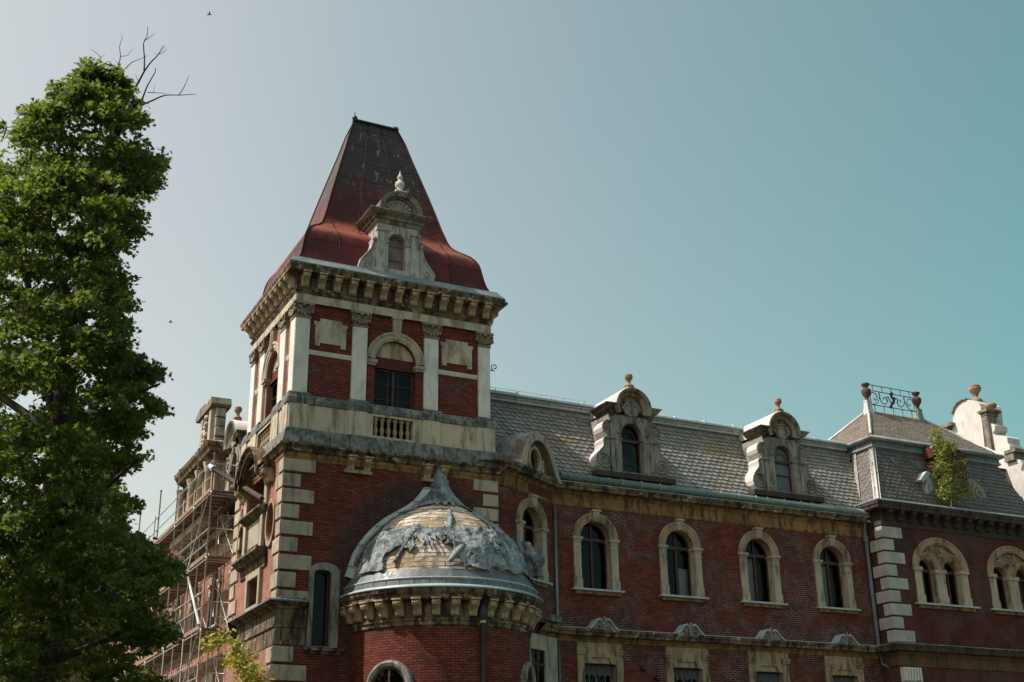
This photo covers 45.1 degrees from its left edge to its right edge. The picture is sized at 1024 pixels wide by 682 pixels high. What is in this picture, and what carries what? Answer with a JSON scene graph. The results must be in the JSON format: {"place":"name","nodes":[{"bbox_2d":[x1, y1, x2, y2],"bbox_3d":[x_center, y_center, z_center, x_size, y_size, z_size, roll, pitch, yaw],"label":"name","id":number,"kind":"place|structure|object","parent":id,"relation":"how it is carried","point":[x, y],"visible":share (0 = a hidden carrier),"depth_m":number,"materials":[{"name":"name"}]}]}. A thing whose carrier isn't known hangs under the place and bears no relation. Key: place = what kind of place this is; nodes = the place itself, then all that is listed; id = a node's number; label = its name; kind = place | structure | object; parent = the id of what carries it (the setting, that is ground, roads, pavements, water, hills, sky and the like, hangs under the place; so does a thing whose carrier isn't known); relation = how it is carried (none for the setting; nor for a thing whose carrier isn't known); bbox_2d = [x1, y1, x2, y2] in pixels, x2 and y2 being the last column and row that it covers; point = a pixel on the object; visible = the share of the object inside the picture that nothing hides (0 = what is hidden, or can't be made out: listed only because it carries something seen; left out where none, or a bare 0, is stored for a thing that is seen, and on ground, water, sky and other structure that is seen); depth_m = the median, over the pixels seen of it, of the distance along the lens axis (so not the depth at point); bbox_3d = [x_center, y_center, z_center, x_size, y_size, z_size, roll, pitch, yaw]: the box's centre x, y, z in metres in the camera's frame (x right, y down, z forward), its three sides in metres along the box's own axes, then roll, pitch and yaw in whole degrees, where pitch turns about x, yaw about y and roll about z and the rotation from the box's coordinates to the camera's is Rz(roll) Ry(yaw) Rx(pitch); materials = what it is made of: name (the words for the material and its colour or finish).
{"place":"outdoors","nodes":[
{"label":"outdoors","id":0,"kind":"place"},
{"bbox_2d":[0,0,1023,572],"label":"sky","id":1,"kind":"structure","parent":0,"point":[731,208],"materials":[{"name":"blue"}]},
{"label":"ground","id":2,"kind":"structure","parent":0,"visible":0},
{"bbox_2d":[0,26,193,681],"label":"maple tree","id":3,"kind":"object","parent":2,"relation":"on","point":[54,584],"visible":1,"depth_m":32.46,"materials":[{"name":"green plant"}]},
{"bbox_2d":[111,448,264,681],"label":"scaffolding","id":4,"kind":"object","parent":2,"relation":"on","point":[210,500],"visible":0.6,"depth_m":54.09,"materials":[{"name":"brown metal"}]},
{"bbox_2d":[195,628,275,681],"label":"young tree","id":5,"kind":"object","parent":2,"relation":"on","point":[244,666],"visible":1,"depth_m":19.99,"materials":[{"name":"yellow plant"}]},
{"bbox_2d":[1,114,1023,681],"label":"palace","id":6,"kind":"structure","parent":2,"relation":"on","point":[777,544],"depth_m":48.34,"materials":[{"name":"brick"}]},
{"bbox_2d":[271,381,277,410],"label":"window","id":7,"kind":"structure","parent":6,"relation":"in","point":[276,384],"depth_m":46.43,"materials":[{"name":"brown wood"}]},
{"bbox_2d":[311,571,328,645],"bbox_3d":[-6.413,8.877,40.880,0.620,2.520,0.090,10,-24,-25],"label":"window","id":8,"kind":"structure","parent":6,"relation":"in","point":[322,572],"depth_m":41.01,"materials":[{"name":"brown wood"}]},
{"bbox_2d":[373,667,404,681],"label":"window","id":9,"kind":"structure","parent":6,"relation":"in","point":[389,668],"depth_m":38.95,"materials":[{"name":"brown wood"}]},
{"bbox_2d":[374,369,412,408],"bbox_3d":[-4.377,1.922,45.079,1.560,1.720,0.105,10,-24,-25],"label":"window","id":10,"kind":"structure","parent":6,"relation":"in","point":[391,400],"depth_m":45.20,"materials":[{"name":"brown wood"}]},
{"bbox_2d":[348,467,544,585],"bbox_3d":[-1.931,6.047,42.374,6.636,4.246,3.842,10,-24,-25],"label":"tarpaulin","id":11,"kind":"object","parent":6,"relation":"hanging from","point":[481,547],"visible":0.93,"depth_m":40.99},
{"bbox_2d":[522,509,533,555],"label":"window","id":12,"kind":"structure","parent":6,"relation":"in","point":[531,528],"depth_m":46.89,"materials":[{"name":"brown wood"}]},
{"bbox_2d":[527,669,531,681],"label":"window","id":13,"kind":"structure","parent":6,"relation":"in","point":[529,671],"depth_m":40.99,"materials":[{"name":"brown glass"}]},
{"bbox_2d":[531,650,544,681],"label":"window","id":14,"kind":"structure","parent":6,"relation":"in","point":[536,663],"depth_m":44.59,"materials":[{"name":"brown glass"}]},
{"bbox_2d":[581,523,606,588],"bbox_3d":[3.113,8.485,48.515,1.380,2.690,0.120,10,-24,-25],"label":"window","id":15,"kind":"structure","parent":6,"relation":"in","point":[590,540],"depth_m":48.67,"materials":[{"name":"brown glass"}]},
{"bbox_2d":[585,664,612,681],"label":"window","id":16,"kind":"structure","parent":6,"relation":"in","point":[606,670],"depth_m":46.85,"materials":[{"name":"grey glass"}]},
{"bbox_2d":[667,532,691,595],"bbox_3d":[6.666,9.132,50.297,1.510,2.690,0.345,10,-24,-25],"label":"window","id":17,"kind":"structure","parent":6,"relation":"in","point":[684,587],"depth_m":50.33,"materials":[{"name":"brown glass"}]},
{"bbox_2d":[674,669,698,681],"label":"window","id":18,"kind":"structure","parent":6,"relation":"in","point":[678,673],"depth_m":48.51,"materials":[{"name":"grey glass"}]},
{"bbox_2d":[747,540,769,601],"bbox_3d":[10.143,9.721,51.927,1.380,2.690,0.345,10,-24,-25],"label":"window","id":19,"kind":"structure","parent":6,"relation":"in","point":[751,565],"depth_m":51.96,"materials":[{"name":"brown glass"}]},
{"bbox_2d":[756,673,779,681],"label":"window","id":20,"kind":"structure","parent":6,"relation":"in","point":[764,677],"depth_m":50.19,"materials":[{"name":"grey glass"}]},
{"bbox_2d":[821,548,843,607],"bbox_3d":[13.651,10.315,53.572,1.380,2.690,0.345,10,-24,-25],"label":"window","id":21,"kind":"structure","parent":6,"relation":"in","point":[825,573],"depth_m":53.61,"materials":[{"name":"brown glass"}]},
{"bbox_2d":[833,676,853,681],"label":"window","id":22,"kind":"structure","parent":6,"relation":"in","point":[835,678],"depth_m":51.84,"materials":[{"name":"grey glass"}]},
{"bbox_2d":[920,561,933,602],"bbox_3d":[18.184,10.687,54.588,0.910,1.975,0.120,10,-24,-25],"label":"window","id":23,"kind":"structure","parent":6,"relation":"in","point":[926,570],"depth_m":54.72,"materials":[{"name":"brown glass"}]},
{"bbox_2d":[944,563,958,604],"bbox_3d":[19.509,10.911,55.209,0.910,1.975,0.120,10,-24,-25],"label":"window","id":24,"kind":"structure","parent":6,"relation":"in","point":[952,571],"depth_m":55.28,"materials":[{"name":"brown glass"}]},
{"bbox_2d":[926,420,982,507],"bbox_3d":[20.169,5.715,56.798,2.761,4.280,1.559,10,-24,-25],"label":"birch sapling","id":25,"kind":"object","parent":6,"relation":"on","point":[942,452],"visible":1,"depth_m":56.56,"materials":[{"name":"green plant"}]},
{"bbox_2d":[994,568,1007,608],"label":"window","id":26,"kind":"structure","parent":6,"relation":"in","point":[1000,578],"depth_m":56.63,"materials":[{"name":"brown glass"}]},
{"bbox_2d":[1017,570,1023,609],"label":"window","id":27,"kind":"structure","parent":6,"relation":"in","point":[1020,580],"depth_m":57.15,"materials":[{"name":"brown glass"}]}
]}

